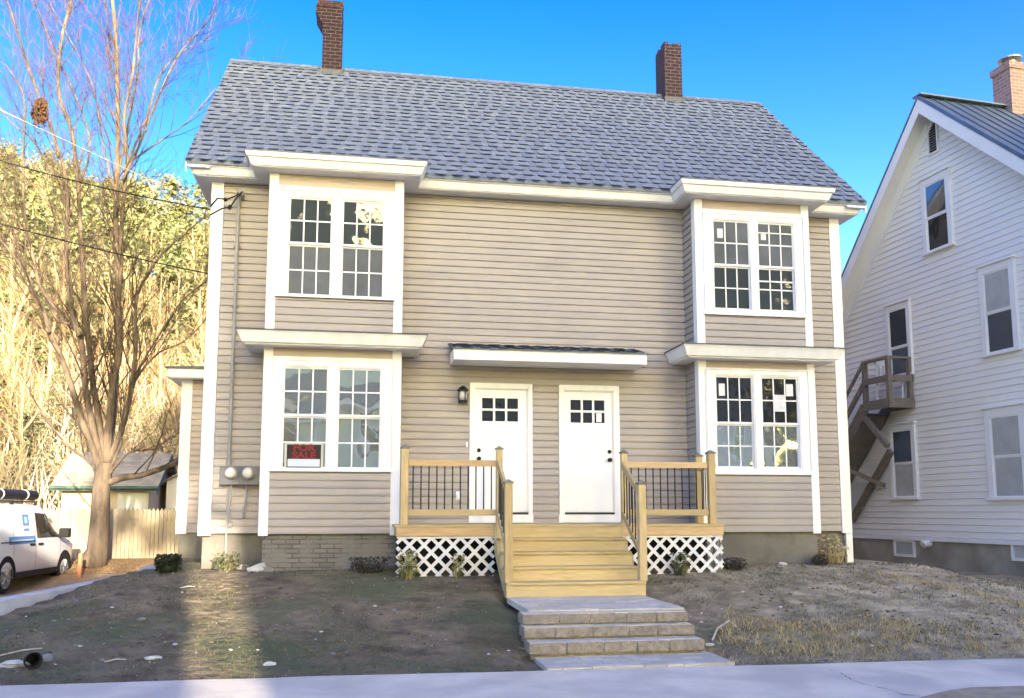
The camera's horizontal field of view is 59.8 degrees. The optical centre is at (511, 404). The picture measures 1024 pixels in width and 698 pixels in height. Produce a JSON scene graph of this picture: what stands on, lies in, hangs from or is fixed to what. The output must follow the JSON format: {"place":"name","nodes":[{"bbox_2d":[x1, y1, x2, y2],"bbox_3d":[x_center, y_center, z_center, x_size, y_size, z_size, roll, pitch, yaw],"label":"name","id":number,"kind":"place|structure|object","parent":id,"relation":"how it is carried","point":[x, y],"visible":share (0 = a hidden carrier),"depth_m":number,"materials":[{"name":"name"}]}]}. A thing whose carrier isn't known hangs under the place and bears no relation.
{"place":"outdoors","nodes":[
{"label":"outdoors","id":0,"kind":"place"},
{"bbox_2d":[0,574,122,597],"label":"driveway","id":1,"kind":"structure","parent":0,"point":[26,584],"depth_m":18.68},
{"bbox_2d":[0,500,72,593],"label":"parked van","id":2,"kind":"object","parent":1,"relation":"on","point":[33,541],"visible":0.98,"depth_m":17.74,"materials":[{"name":"white paint"}]},
{"bbox_2d":[0,488,38,499],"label":"cargo tube","id":3,"kind":"object","parent":2,"relation":"on","point":[10,494],"visible":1,"depth_m":17.98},
{"bbox_2d":[0,255,1023,685],"bbox_3d":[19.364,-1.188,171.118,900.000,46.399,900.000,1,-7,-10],"label":"lawn","id":4,"kind":"structure","parent":0,"point":[296,613],"depth_m":10.70,"materials":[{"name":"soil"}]},
{"bbox_2d":[0,343,16,451],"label":"evergreen tree","id":5,"kind":"object","parent":4,"relation":"on","point":[5,377],"visible":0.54,"depth_m":40.53,"materials":[{"name":"green plant"}]},
{"bbox_2d":[0,138,29,270],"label":"evergreen tree","id":6,"kind":"object","parent":4,"relation":"on","point":[8,152],"visible":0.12,"depth_m":65.67,"materials":[{"name":"green plant"}]},
{"bbox_2d":[0,659,30,667],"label":"stone","id":7,"kind":"object","parent":4,"relation":"on","point":[16,663],"visible":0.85,"depth_m":8.62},
{"bbox_2d":[1,267,40,354],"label":"hillside tree","id":8,"kind":"object","parent":4,"relation":"on","point":[19,329],"visible":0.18,"depth_m":54.21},
{"bbox_2d":[0,390,46,461],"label":"thicket shrub","id":9,"kind":"object","parent":4,"relation":"on","point":[8,412],"visible":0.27,"depth_m":38.68,"materials":[{"name":"beige plant"}]},
{"bbox_2d":[0,318,47,449],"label":"hillside tree","id":10,"kind":"object","parent":4,"relation":"on","point":[10,402],"visible":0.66,"depth_m":40.57,"materials":[{"name":"gold plant"}]},
{"bbox_2d":[0,220,50,392],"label":"hillside tree","id":11,"kind":"object","parent":4,"relation":"on","point":[15,320],"visible":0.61,"depth_m":48.82,"materials":[{"name":"gold plant"}]},
{"bbox_2d":[1,169,53,253],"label":"evergreen tree","id":12,"kind":"object","parent":4,"relation":"on","point":[33,179],"visible":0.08,"depth_m":73.68,"materials":[{"name":"green plant"}]},
{"bbox_2d":[0,405,59,489],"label":"evergreen tree","id":13,"kind":"object","parent":4,"relation":"on","point":[28,419],"visible":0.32,"depth_m":35.49,"materials":[{"name":"yellow plant"}]},
{"bbox_2d":[0,410,59,478],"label":"thicket shrub","id":14,"kind":"object","parent":4,"relation":"on","point":[3,437],"visible":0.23,"depth_m":37.32,"materials":[{"name":"beige plant"}]},
{"bbox_2d":[0,159,61,339],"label":"evergreen tree","id":15,"kind":"object","parent":4,"relation":"on","point":[29,213],"visible":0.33,"depth_m":56.86,"materials":[{"name":"green plant"}]},
{"bbox_2d":[0,197,62,303],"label":"evergreen tree","id":16,"kind":"object","parent":4,"relation":"on","point":[45,212],"visible":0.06,"depth_m":61.37,"materials":[{"name":"yellow plant"}]},
{"bbox_2d":[0,446,63,507],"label":"thicket shrub","id":17,"kind":"object","parent":4,"relation":"on","point":[40,461],"visible":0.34,"depth_m":30.93,"materials":[{"name":"beige plant"}]},
{"bbox_2d":[0,316,65,486],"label":"hillside tree","id":18,"kind":"object","parent":4,"relation":"on","point":[20,431],"visible":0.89,"depth_m":33.27,"materials":[{"name":"gold plant"}]},
{"bbox_2d":[23,651,42,669],"bbox_3d":[-4.668,2.473,8.649,0.170,0.170,0.180,5,-9,-38],"label":"drain pipe","id":19,"kind":"object","parent":4,"relation":"on","point":[34,659],"visible":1,"depth_m":8.64,"materials":[{"name":"black plastic"}]},
{"bbox_2d":[4,237,81,377],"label":"evergreen tree","id":20,"kind":"object","parent":4,"relation":"on","point":[42,358],"visible":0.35,"depth_m":50.96,"materials":[{"name":"green plant"}]},
{"bbox_2d":[21,291,83,423],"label":"hillside tree","id":21,"kind":"object","parent":4,"relation":"on","point":[55,362],"visible":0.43,"depth_m":44.86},
{"bbox_2d":[28,143,80,244],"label":"evergreen tree","id":22,"kind":"object","parent":4,"relation":"on","point":[43,165],"visible":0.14,"depth_m":78.50,"materials":[{"name":"green plant"}]},
{"bbox_2d":[35,364,74,449],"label":"evergreen tree","id":23,"kind":"object","parent":4,"relation":"on","point":[56,371],"visible":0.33,"depth_m":41.64,"materials":[{"name":"yellow plant"}]},
{"bbox_2d":[14,320,105,478],"bbox_3d":[-19.600,-0.168,39.111,3.820,7.940,3.657,7,-9,-43],"label":"hillside tree","id":24,"kind":"object","parent":4,"relation":"on","point":[65,424],"visible":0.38,"depth_m":38.73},
{"bbox_2d":[39,166,89,277],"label":"evergreen tree","id":25,"kind":"object","parent":4,"relation":"on","point":[58,191],"visible":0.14,"depth_m":68.92,"materials":[{"name":"green plant"}]},
{"bbox_2d":[22,234,111,387],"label":"hillside tree","id":26,"kind":"object","parent":4,"relation":"on","point":[56,300],"visible":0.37,"depth_m":50.04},
{"bbox_2d":[40,198,107,335],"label":"evergreen tree","id":27,"kind":"object","parent":4,"relation":"on","point":[75,239],"visible":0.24,"depth_m":59.21,"materials":[{"name":"green plant"}]},
{"bbox_2d":[0,565,155,615],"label":"concrete kerb","id":28,"kind":"structure","parent":4,"relation":"on","point":[8,604],"depth_m":11.30,"materials":[{"name":"concrete"}]},
{"bbox_2d":[31,394,135,456],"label":"thicket shrub","id":29,"kind":"object","parent":4,"relation":"on","point":[60,412],"visible":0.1,"depth_m":40.53,"materials":[{"name":"beige plant"}]},
{"bbox_2d":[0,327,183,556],"bbox_3d":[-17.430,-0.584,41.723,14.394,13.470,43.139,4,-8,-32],"label":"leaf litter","id":30,"kind":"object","parent":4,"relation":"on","point":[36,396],"visible":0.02,"depth_m":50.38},
{"bbox_2d":[71,178,127,306],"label":"evergreen tree","id":31,"kind":"object","parent":4,"relation":"on","point":[89,205],"visible":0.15,"depth_m":66.81,"materials":[{"name":"green plant"}]},
{"bbox_2d":[0,317,200,524],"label":"brush","id":32,"kind":"object","parent":4,"relation":"on","point":[43,495],"visible":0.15,"depth_m":36.30,"materials":[{"name":"plant"}]},
{"bbox_2d":[54,338,150,454],"bbox_3d":[-15.399,0.899,32.925,3.153,7.896,3.362,-6,-9,42],"label":"hillside tree","id":33,"kind":"object","parent":4,"relation":"on","point":[86,419],"visible":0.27,"depth_m":32.81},
{"bbox_2d":[88,247,130,384],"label":"hillside tree","id":34,"kind":"object","parent":4,"relation":"on","point":[108,310],"visible":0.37,"depth_m":49.45,"materials":[{"name":"gold plant"}]},
{"bbox_2d":[43,507,178,558],"bbox_3d":[-11.758,3.086,20.819,10.613,1.384,0.150,1,-7,-10],"label":"picket fence","id":35,"kind":"object","parent":4,"relation":"on","point":[157,528],"visible":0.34,"depth_m":21.20,"materials":[{"name":"wood"}]},
{"bbox_2d":[67,393,154,439],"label":"thicket shrub","id":36,"kind":"object","parent":4,"relation":"on","point":[131,413],"visible":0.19,"depth_m":42.52,"materials":[{"name":"beige plant"}]},
{"bbox_2d":[48,453,176,548],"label":"garden shed","id":37,"kind":"structure","parent":4,"relation":"on","point":[73,480],"depth_m":25.76,"materials":[{"name":"grey"}]},
{"bbox_2d":[74,493,91,524],"bbox_3d":[-12.088,2.966,25.440,0.800,0.920,0.020,1,-7,-10],"label":"shed door","id":38,"kind":"structure","parent":37,"relation":"in","point":[81,500],"depth_m":25.43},
{"bbox_2d":[117,493,146,524],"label":"window","id":39,"kind":"structure","parent":37,"relation":"in","point":[127,501],"depth_m":25.64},
{"bbox_2d":[65,207,159,345],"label":"evergreen tree","id":40,"kind":"object","parent":4,"relation":"on","point":[127,262],"visible":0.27,"depth_m":57.35,"materials":[{"name":"green plant"}]},
{"bbox_2d":[97,251,150,357],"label":"hillside tree","id":41,"kind":"object","parent":4,"relation":"on","point":[143,287],"visible":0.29,"depth_m":56.11,"materials":[{"name":"gold plant"}]},
{"bbox_2d":[93,262,158,425],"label":"hillside tree","id":42,"kind":"object","parent":4,"relation":"on","point":[124,362],"visible":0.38,"depth_m":45.70,"materials":[{"name":"gold plant"}]},
{"bbox_2d":[99,235,164,327],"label":"evergreen tree","id":43,"kind":"object","parent":4,"relation":"on","point":[138,266],"visible":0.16,"depth_m":61.95,"materials":[{"name":"yellow plant"}]},
{"bbox_2d":[92,168,174,276],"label":"evergreen tree","id":44,"kind":"object","parent":4,"relation":"on","point":[132,205],"visible":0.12,"depth_m":73.92,"materials":[{"name":"green plant"}]},
{"bbox_2d":[122,419,156,452],"bbox_3d":[-16.701,2.268,38.517,3.246,3.364,3.613,2,-7,-17],"label":"thicket shrub","id":45,"kind":"object","parent":4,"relation":"on","point":[126,435],"visible":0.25,"depth_m":38.63,"materials":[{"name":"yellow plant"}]},
{"bbox_2d":[115,412,168,452],"bbox_3d":[-16.680,1.967,39.957,3.564,3.366,3.967,3,-8,-25],"label":"thicket shrub","id":46,"kind":"object","parent":4,"relation":"on","point":[140,427],"visible":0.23,"depth_m":39.98,"materials":[{"name":"beige plant"}]},
{"bbox_2d":[0,0,285,568],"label":"bare maple","id":47,"kind":"object","parent":4,"relation":"on","point":[104,446],"visible":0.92,"depth_m":20.75,"materials":[{"name":"brown plant"}]},
{"bbox_2d":[30,94,49,133],"bbox_3d":[-11.175,-6.880,21.083,0.503,1.004,0.434,-6,-9,40],"label":"leaf nest","id":48,"kind":"object","parent":47,"relation":"on","point":[39,109],"visible":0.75,"depth_m":21.00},
{"bbox_2d":[129,171,172,274],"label":"evergreen tree","id":49,"kind":"object","parent":4,"relation":"on","point":[142,204],"visible":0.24,"depth_m":79.29,"materials":[{"name":"green plant"}]},
{"bbox_2d":[131,212,178,341],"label":"hillside tree","id":50,"kind":"object","parent":4,"relation":"on","point":[149,285],"visible":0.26,"depth_m":62.33,"materials":[{"name":"gold plant"}]},
{"bbox_2d":[134,385,180,453],"bbox_3d":[-14.402,1.220,37.184,2.183,5.967,2.327,-1,-7,6],"label":"hillside tree","id":51,"kind":"object","parent":4,"relation":"on","point":[163,437],"visible":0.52,"depth_m":37.17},
{"bbox_2d":[127,192,196,321],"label":"evergreen tree","id":52,"kind":"object","parent":4,"relation":"on","point":[165,220],"visible":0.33,"depth_m":67.55,"materials":[{"name":"green plant"}]},
{"bbox_2d":[127,264,196,407],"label":"hillside tree","id":53,"kind":"object","parent":4,"relation":"on","point":[153,367],"visible":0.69,"depth_m":50.34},
{"bbox_2d":[147,382,181,471],"bbox_3d":[-12.424,1.742,33.781,3.626,5.771,2.942,3,-8,-26],"label":"hillside tree","id":54,"kind":"object","parent":4,"relation":"on","point":[174,412],"visible":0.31,"depth_m":33.71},
{"bbox_2d":[137,230,195,360],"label":"evergreen tree","id":55,"kind":"object","parent":4,"relation":"on","point":[175,260],"visible":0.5,"depth_m":58.94,"materials":[{"name":"green plant"}]},
{"bbox_2d":[152,403,180,466],"bbox_3d":[-15.116,1.822,39.468,2.183,3.786,2.236,3,-7,-24],"label":"evergreen tree","id":56,"kind":"object","parent":4,"relation":"on","point":[156,423],"visible":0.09,"depth_m":39.31,"materials":[{"name":"plant"}]},
{"bbox_2d":[152,553,181,573],"bbox_3d":[-4.902,2.255,12.694,0.473,0.302,0.489,-4,-8,29],"label":"shrub","id":57,"kind":"object","parent":4,"relation":"on","point":[168,565],"visible":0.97,"depth_m":12.62,"materials":[{"name":"green plant"}]},
{"bbox_2d":[161,473,177,543],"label":"white garage","id":58,"kind":"structure","parent":4,"relation":"on","point":[171,482],"depth_m":27.20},
{"bbox_2d":[149,322,195,441],"bbox_3d":[-14.498,0.282,38.787,3.126,7.946,3.332,-4,-8,30],"label":"hillside tree","id":59,"kind":"object","parent":4,"relation":"on","point":[167,386],"visible":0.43,"depth_m":38.70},
{"bbox_2d":[153,172,195,231],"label":"evergreen tree","id":60,"kind":"object","parent":4,"relation":"on","point":[173,185],"visible":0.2,"depth_m":85.52,"materials":[{"name":"green plant"}]},
{"bbox_2d":[161,267,189,361],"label":"hillside tree","id":61,"kind":"object","parent":4,"relation":"on","point":[177,308],"visible":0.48,"depth_m":57.67,"materials":[{"name":"gold plant"}]},
{"bbox_2d":[152,348,199,457],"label":"hillside tree","id":62,"kind":"object","parent":4,"relation":"on","point":[176,398],"visible":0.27,"depth_m":41.70,"materials":[{"name":"gold plant"}]},
{"bbox_2d":[153,194,199,288],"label":"evergreen tree","id":63,"kind":"object","parent":4,"relation":"on","point":[180,210],"visible":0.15,"depth_m":76.16,"materials":[{"name":"green plant"}]},
{"bbox_2d":[163,235,208,365],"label":"evergreen tree","id":64,"kind":"object","parent":4,"relation":"on","point":[196,300],"visible":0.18,"depth_m":54.93,"materials":[{"name":"green plant"}]},
{"bbox_2d":[167,286,206,365],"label":"hillside tree","id":65,"kind":"object","parent":4,"relation":"on","point":[201,363],"visible":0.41,"depth_m":49.27,"materials":[{"name":"gold plant"}]},
{"bbox_2d":[173,200,209,332],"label":"evergreen tree","id":66,"kind":"object","parent":4,"relation":"on","point":[194,215],"visible":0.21,"depth_m":67.36,"materials":[{"name":"green plant"}]},
{"bbox_2d":[180,262,206,358],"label":"hillside tree","id":67,"kind":"object","parent":4,"relation":"on","point":[199,309],"visible":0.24,"depth_m":52.63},
{"bbox_2d":[178,219,209,344],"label":"hillside tree","id":68,"kind":"object","parent":4,"relation":"on","point":[193,258],"visible":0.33,"depth_m":64.09,"materials":[{"name":"plant"}]},
{"bbox_2d":[184,180,210,260],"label":"evergreen tree","id":69,"kind":"object","parent":4,"relation":"on","point":[196,193],"visible":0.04,"depth_m":80.17,"materials":[{"name":"green plant"}]},
{"bbox_2d":[208,550,243,570],"bbox_3d":[-4.184,2.283,13.029,0.560,0.296,0.541,-4,-8,31],"label":"weed clump","id":70,"kind":"object","parent":4,"relation":"on","point":[232,565],"visible":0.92,"depth_m":12.96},
{"bbox_2d":[347,556,390,572],"bbox_3d":[-2.068,2.288,12.801,0.626,0.231,0.647,-6,-9,42],"label":"weed clump","id":71,"kind":"object","parent":4,"relation":"on","point":[371,567],"visible":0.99,"depth_m":12.70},
{"bbox_2d":[395,549,419,579],"bbox_3d":[-1.441,2.205,12.374,0.489,0.421,0.470,-4,-8,28],"label":"weed clump","id":72,"kind":"object","parent":4,"relation":"on","point":[407,574],"visible":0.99,"depth_m":12.36,"materials":[{"name":"green plant"}]},
{"bbox_2d":[450,553,464,578],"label":"weed clump","id":73,"kind":"object","parent":4,"relation":"on","point":[456,562],"visible":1,"depth_m":12.48,"materials":[{"name":"green plant"}]},
{"bbox_2d":[0,562,1023,684],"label":"soil clods","id":74,"kind":"object","parent":4,"relation":"on","point":[284,631],"visible":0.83,"depth_m":10.72,"materials":[{"name":"soil"}]},
{"bbox_2d":[0,563,1023,684],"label":"fallen leaves","id":75,"kind":"object","parent":4,"relation":"on","point":[490,617],"visible":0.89,"depth_m":10.65,"materials":[{"name":"brown plant"}]},
{"bbox_2d":[165,0,866,570],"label":"duplex house","id":76,"kind":"structure","parent":4,"relation":"on","point":[563,296],"depth_m":14.53,"materials":[{"name":"beige plastic"}]},
{"bbox_2d":[0,223,207,273],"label":"telephone cable","id":77,"kind":"object","parent":76,"relation":"attached to","point":[104,250],"visible":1,"depth_m":14.26,"materials":[{"name":"black metal"}]},
{"bbox_2d":[0,160,209,209],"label":"power cable","id":78,"kind":"object","parent":76,"relation":"attached to","point":[105,188],"visible":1,"depth_m":14.37,"materials":[{"name":"black metal"}]},
{"bbox_2d":[0,109,209,207],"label":"pale overhead cable","id":79,"kind":"object","parent":76,"relation":"attached to","point":[105,159],"visible":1,"depth_m":14.22,"materials":[{"name":"grey plastic"}]},
{"bbox_2d":[284,442,323,467],"bbox_3d":[-3.096,0.745,13.247,0.566,0.373,0.011,1,-7,-10],"label":"for sale sign","id":80,"kind":"object","parent":76,"relation":"attached to","point":[302,455],"visible":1,"depth_m":13.24,"materials":[{"name":"red"}]},
{"bbox_2d":[279,365,329,467],"bbox_3d":[-3.096,0.195,13.323,0.694,1.569,0.108,1,-7,-10],"label":"window","id":81,"kind":"structure","parent":76,"relation":"in","point":[305,389],"depth_m":13.33,"materials":[{"name":"white glass"}]},
{"bbox_2d":[285,195,333,298],"bbox_3d":[-3.092,-2.416,13.636,0.689,1.577,0.108,1,-7,-10],"label":"window","id":82,"kind":"structure","parent":76,"relation":"in","point":[310,222],"depth_m":13.63,"materials":[{"name":"clear glass"}]},
{"bbox_2d":[335,367,382,468],"bbox_3d":[-2.310,0.211,13.456,0.685,1.569,0.108,1,-7,-10],"label":"window","id":83,"kind":"structure","parent":76,"relation":"in","point":[358,442],"depth_m":13.45,"materials":[{"name":"clear glass"}]},
{"bbox_2d":[339,198,385,300],"bbox_3d":[-2.305,-2.400,13.769,0.684,1.577,0.108,1,-7,-10],"label":"window","id":84,"kind":"structure","parent":76,"relation":"in","point":[363,221],"depth_m":13.76,"materials":[{"name":"clear glass"}]},
{"bbox_2d":[468,382,532,522],"bbox_3d":[-0.177,0.761,14.268,1.040,2.234,0.134,1,-7,-10],"label":"door","id":85,"kind":"structure","parent":76,"relation":"in","point":[500,413],"depth_m":14.29,"materials":[{"name":"white paint"}]},
{"bbox_2d":[558,385,620,522],"bbox_3d":[1.262,0.790,14.512,1.036,2.234,0.134,1,-7,-10],"label":"door","id":86,"kind":"structure","parent":76,"relation":"in","point":[589,419],"depth_m":14.51,"materials":[{"name":"white paint"}]},
{"bbox_2d":[712,218,752,310],"bbox_3d":[3.635,-2.314,14.780,0.684,1.557,0.108,1,-7,-10],"label":"window","id":87,"kind":"structure","parent":76,"relation":"in","point":[731,238],"depth_m":14.77,"materials":[{"name":"white glass"}]},
{"bbox_2d":[714,374,756,469],"bbox_3d":[3.607,0.278,14.465,0.680,1.544,0.108,1,-7,-10],"label":"window","id":88,"kind":"structure","parent":76,"relation":"in","point":[734,394],"depth_m":14.46,"materials":[{"name":"white glass"}]},
{"bbox_2d":[756,221,797,312],"bbox_3d":[4.408,-2.299,14.911,0.683,1.557,0.108,1,-7,-10],"label":"window","id":89,"kind":"structure","parent":76,"relation":"in","point":[777,287],"depth_m":14.90,"materials":[{"name":"white glass"}]},
{"bbox_2d":[760,375,801,469],"bbox_3d":[4.388,0.294,14.597,0.684,1.544,0.108,1,-7,-10],"label":"window","id":90,"kind":"structure","parent":76,"relation":"in","point":[780,395],"depth_m":14.59,"materials":[{"name":"white glass"}]},
{"bbox_2d":[392,445,724,598],"bbox_3d":[0.742,1.649,13.041,4.900,2.078,2.426,1,-7,-10],"label":"wooden porch","id":91,"kind":"object","parent":4,"relation":"on","point":[625,556],"visible":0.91,"depth_m":12.66,"materials":[{"name":"brown wood"}]},
{"bbox_2d":[507,595,734,670],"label":"block steps","id":92,"kind":"structure","parent":4,"relation":"on","point":[594,632],"depth_m":9.76,"materials":[{"name":"concrete"}]},
{"bbox_2d":[666,552,692,575],"bbox_3d":[2.488,2.321,13.055,0.384,0.349,0.409,-4,-8,33],"label":"weed clump","id":93,"kind":"object","parent":4,"relation":"on","point":[682,570],"visible":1,"depth_m":12.99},
{"bbox_2d":[722,557,746,570],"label":"weed clump","id":94,"kind":"object","parent":4,"relation":"on","point":[727,565],"visible":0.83,"depth_m":13.50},
{"bbox_2d":[817,534,849,563],"bbox_3d":[5.347,2.407,14.866,0.869,0.492,0.936,-3,-7,21],"label":"dry shrub","id":95,"kind":"object","parent":4,"relation":"on","point":[835,555],"visible":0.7,"depth_m":14.78,"materials":[{"name":"plant"}]},
{"bbox_2d":[718,570,1023,663],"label":"dry grass","id":96,"kind":"structure","parent":4,"relation":"on","point":[819,632],"depth_m":10.40,"materials":[{"name":"plant"}]},
{"bbox_2d":[841,54,1023,575],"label":"white house","id":97,"kind":"structure","parent":4,"relation":"on","point":[932,279],"depth_m":18.04,"materials":[{"name":"wood"}]},
{"bbox_2d":[846,355,914,523],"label":"outside staircase","id":98,"kind":"structure","parent":97,"relation":"attached to","point":[864,429],"depth_m":19.54,"materials":[{"name":"brown wood"}]},
{"bbox_2d":[874,361,903,399],"bbox_3d":[8.091,-0.532,19.097,0.400,0.860,0.400,2,-7,-15],"label":"plastic chair","id":99,"kind":"object","parent":98,"relation":"on","point":[880,364],"visible":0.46,"depth_m":19.25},
{"bbox_2d":[882,298,915,374],"bbox_3d":[8.380,-1.419,19.301,0.110,1.645,0.821,2,-7,-15],"label":"storm door","id":100,"kind":"structure","parent":97,"relation":"in","point":[898,319],"depth_m":19.28,"materials":[{"name":"white glass"}]},
{"bbox_2d":[885,421,920,499],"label":"window","id":101,"kind":"structure","parent":97,"relation":"in","point":[904,477],"depth_m":19.02,"materials":[{"name":"grey"}]},
{"bbox_2d":[893,540,915,557],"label":"basement window","id":102,"kind":"structure","parent":97,"relation":"in","point":[902,548],"depth_m":18.99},
{"bbox_2d":[917,166,955,256],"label":"window","id":103,"kind":"structure","parent":97,"relation":"in","point":[935,188],"depth_m":18.28,"materials":[{"name":"grey"}]},
{"bbox_2d":[975,255,1022,357],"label":"window","id":104,"kind":"structure","parent":97,"relation":"in","point":[997,281],"depth_m":16.62,"materials":[{"name":"grey"}]},
{"bbox_2d":[981,402,1023,499],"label":"window","id":105,"kind":"structure","parent":97,"relation":"in","point":[1004,424],"depth_m":16.38,"materials":[{"name":"glass"}]},
{"bbox_2d":[1011,545,1023,560],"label":"basement window","id":106,"kind":"structure","parent":97,"relation":"in","point":[1017,551],"depth_m":16.12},
{"bbox_2d":[0,658,1023,697],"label":"sidewalk","id":107,"kind":"structure","parent":0,"point":[918,679],"depth_m":8.04,"materials":[{"name":"concrete"}]},
{"bbox_2d":[0,0,1023,274],"label":"sky","id":108,"kind":"structure","parent":0,"point":[843,76],"materials":[{"name":"blue"}]},
{"bbox_2d":[920,686,1023,697],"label":"verge","id":109,"kind":"structure","parent":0,"point":[998,692],"depth_m":7.64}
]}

